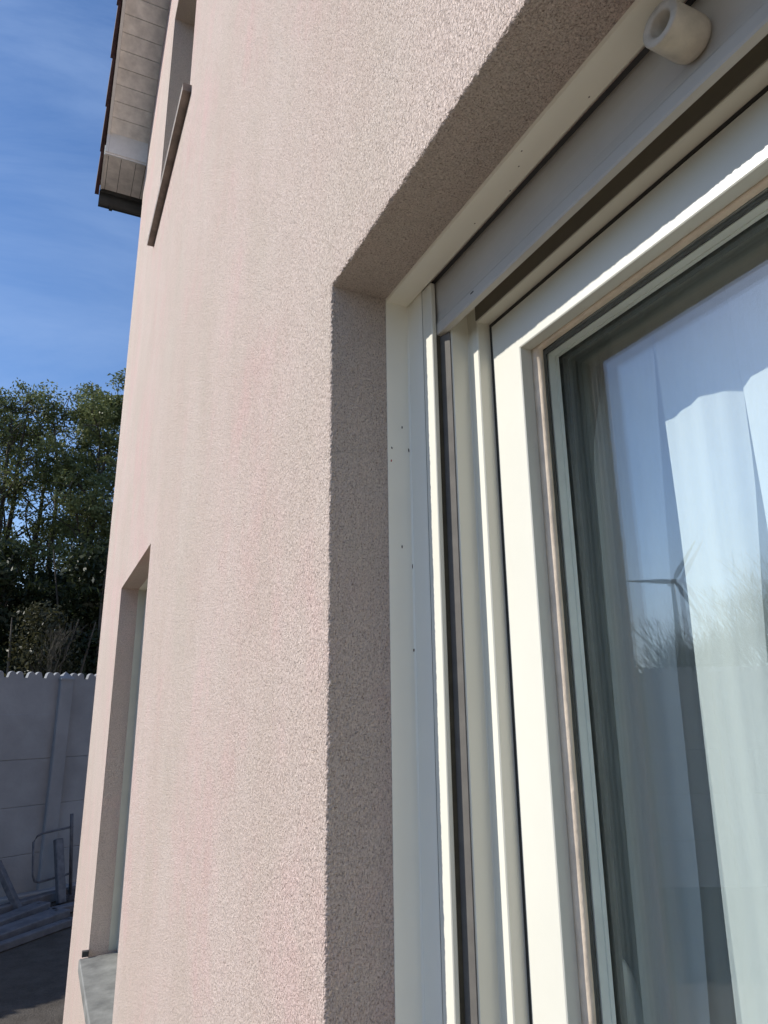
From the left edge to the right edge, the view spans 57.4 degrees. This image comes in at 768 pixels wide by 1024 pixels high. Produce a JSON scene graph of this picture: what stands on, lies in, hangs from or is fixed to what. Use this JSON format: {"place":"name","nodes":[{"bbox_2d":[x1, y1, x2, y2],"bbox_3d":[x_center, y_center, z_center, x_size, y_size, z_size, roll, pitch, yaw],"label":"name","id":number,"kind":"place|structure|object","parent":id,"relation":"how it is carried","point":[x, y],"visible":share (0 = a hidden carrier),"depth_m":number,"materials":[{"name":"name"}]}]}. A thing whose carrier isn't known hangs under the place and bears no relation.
{"place":"outdoors","nodes":[
{"label":"outdoors","id":0,"kind":"place"},
{"bbox_2d":[0,899,74,1023],"bbox_3d":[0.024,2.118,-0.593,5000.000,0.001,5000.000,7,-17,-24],"label":"ground","id":1,"kind":"structure","parent":0,"point":[33,978],"depth_m":6.00,"materials":[{"name":"grey concrete"}]},
{"bbox_2d":[0,860,22,909],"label":"steel post","id":2,"kind":"object","parent":1,"relation":"on","point":[10,891],"visible":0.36,"depth_m":8.01,"materials":[{"name":"grey metal"}]},
{"bbox_2d":[0,535,29,673],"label":"evergreen shrub","id":3,"kind":"object","parent":1,"relation":"on","point":[10,563],"visible":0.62,"depth_m":12.74,"materials":[{"name":"green plant"}]},
{"bbox_2d":[0,901,50,925],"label":"concrete beam","id":4,"kind":"structure","parent":1,"relation":"on","point":[36,907],"depth_m":7.75,"materials":[{"name":"grey concrete"}]},
{"bbox_2d":[0,407,51,568],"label":"broadleaf tree","id":5,"kind":"object","parent":1,"relation":"on","point":[13,523],"visible":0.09,"depth_m":17.95,"materials":[{"name":"green plant"}]},
{"bbox_2d":[0,908,69,940],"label":"concrete beam","id":6,"kind":"structure","parent":1,"relation":"on","point":[30,923],"depth_m":7.39,"materials":[{"name":"grey concrete"}]},
{"bbox_2d":[0,917,72,951],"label":"concrete beam","id":7,"kind":"structure","parent":1,"relation":"on","point":[26,937],"depth_m":7.06,"materials":[{"name":"grey concrete"}]},
{"bbox_2d":[0,886,75,914],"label":"concrete beam","id":8,"kind":"structure","parent":1,"relation":"on","point":[49,896],"depth_m":8.25,"materials":[{"name":"grey concrete"}]},
{"bbox_2d":[0,882,75,904],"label":"ground kerb","id":9,"kind":"structure","parent":1,"relation":"on","point":[3,900],"depth_m":8.34,"materials":[{"name":"paint"}]},
{"bbox_2d":[0,575,83,676],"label":"evergreen shrub","id":10,"kind":"object","parent":1,"relation":"on","point":[38,593],"visible":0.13,"depth_m":13.38,"materials":[{"name":"green plant"}]},
{"bbox_2d":[0,379,86,610],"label":"broadleaf tree","id":11,"kind":"object","parent":1,"relation":"on","point":[26,412],"visible":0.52,"depth_m":15.78,"materials":[{"name":"green plant"}]},
{"bbox_2d":[0,671,96,896],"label":"concrete fence","id":12,"kind":"object","parent":1,"relation":"on","point":[45,726],"visible":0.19,"depth_m":8.79,"materials":[{"name":"grey concrete"}]},
{"bbox_2d":[2,599,95,676],"bbox_3d":[-5.681,3.545,11.396,1.967,4.282,1.792,7,-17,-24],"label":"evergreen shrub","id":13,"kind":"object","parent":1,"relation":"on","point":[46,613],"visible":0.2,"depth_m":11.61,"materials":[{"name":"green plant"}]},
{"bbox_2d":[1,567,101,672],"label":"evergreen shrub","id":14,"kind":"object","parent":1,"relation":"on","point":[45,575],"visible":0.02,"depth_m":14.59,"materials":[{"name":"green plant"}]},
{"bbox_2d":[17,615,85,677],"bbox_3d":[-5.338,3.542,11.225,1.295,3.851,1.158,-12,-19,35],"label":"bush","id":15,"kind":"object","parent":1,"relation":"on","point":[53,649],"visible":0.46,"depth_m":11.25,"materials":[{"name":"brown plant"}]},
{"bbox_2d":[0,378,106,584],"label":"broadleaf tree","id":16,"kind":"object","parent":1,"relation":"on","point":[21,455],"visible":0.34,"depth_m":15.84,"materials":[{"name":"green plant"}]},
{"bbox_2d":[32,813,74,899],"bbox_3d":[-4.014,4.217,8.544,0.116,0.976,0.602,-15,-21,42],"label":"metal gate frame","id":17,"kind":"object","parent":1,"relation":"on","point":[70,896],"visible":0.97,"depth_m":8.60,"materials":[{"name":"grey metal"}]},
{"bbox_2d":[53,838,66,904],"bbox_3d":[-3.919,4.337,8.480,0.263,0.705,0.100,-11,-19,33],"label":"steel post","id":18,"kind":"object","parent":1,"relation":"on","point":[59,867],"visible":1,"depth_m":8.45,"materials":[{"name":"grey metal"}]},
{"bbox_2d":[48,902,73,912],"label":"concrete beam","id":19,"kind":"structure","parent":1,"relation":"on","point":[70,905],"depth_m":7.95,"materials":[{"name":"grey concrete"}]},
{"bbox_2d":[0,368,125,653],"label":"broadleaf tree","id":20,"kind":"object","parent":1,"relation":"on","point":[102,411],"visible":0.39,"depth_m":15.24,"materials":[{"name":"green plant"}]},
{"bbox_2d":[38,532,108,678],"bbox_3d":[-5.496,3.123,13.044,2.912,5.670,2.354,0,-16,-3],"label":"evergreen shrub","id":21,"kind":"object","parent":1,"relation":"on","point":[87,571],"visible":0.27,"depth_m":13.12,"materials":[{"name":"green plant"}]},
{"bbox_2d":[63,0,767,1023],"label":"house","id":22,"kind":"structure","parent":1,"relation":"on","point":[399,262],"depth_m":1.02,"materials":[{"name":"paint"}]},
{"bbox_2d":[108,578,147,951],"bbox_3d":[-1.137,1.200,3.338,0.062,1.885,1.251,7,-17,-24],"label":"window","id":23,"kind":"structure","parent":22,"relation":"in","point":[142,593],"depth_m":3.85,"materials":[{"name":"plastic"}]},
{"bbox_2d":[385,0,767,1023],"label":"window","id":24,"kind":"structure","parent":22,"relation":"in","point":[505,898],"depth_m":0.90,"materials":[{"name":"white plastic"}]},
{"bbox_2d":[568,340,641,1002],"bbox_3d":[0.308,0.831,0.866,0.015,2.580,0.163,7,-17,-24],"label":"net curtain","id":25,"kind":"object","parent":22,"relation":"hanging from","point":[584,371],"visible":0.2,"depth_m":1.02,"materials":[{"name":"fabric"}]},
{"bbox_2d":[594,308,709,1023],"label":"net curtain","id":26,"kind":"object","parent":22,"relation":"hanging from","point":[628,474],"visible":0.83,"depth_m":0.93,"materials":[{"name":"fabric"}]},
{"bbox_2d":[597,307,767,1023],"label":"net curtain","id":27,"kind":"object","parent":22,"relation":"hanging from","point":[720,994],"visible":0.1,"depth_m":0.91,"materials":[{"name":"fabric"}]},
{"bbox_2d":[647,259,767,1023],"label":"net curtain","id":28,"kind":"object","parent":22,"relation":"hanging from","point":[705,413],"visible":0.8,"depth_m":0.83,"materials":[{"name":"fabric"}]},
{"bbox_2d":[718,226,767,528],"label":"net curtain","id":29,"kind":"object","parent":22,"relation":"hanging from","point":[744,268],"visible":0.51,"depth_m":0.84,"materials":[{"name":"fabric"}]},
{"bbox_2d":[0,0,140,587],"label":"sky","id":30,"kind":"structure","parent":0,"point":[68,261],"materials":[{"name":"blue"}]}
]}

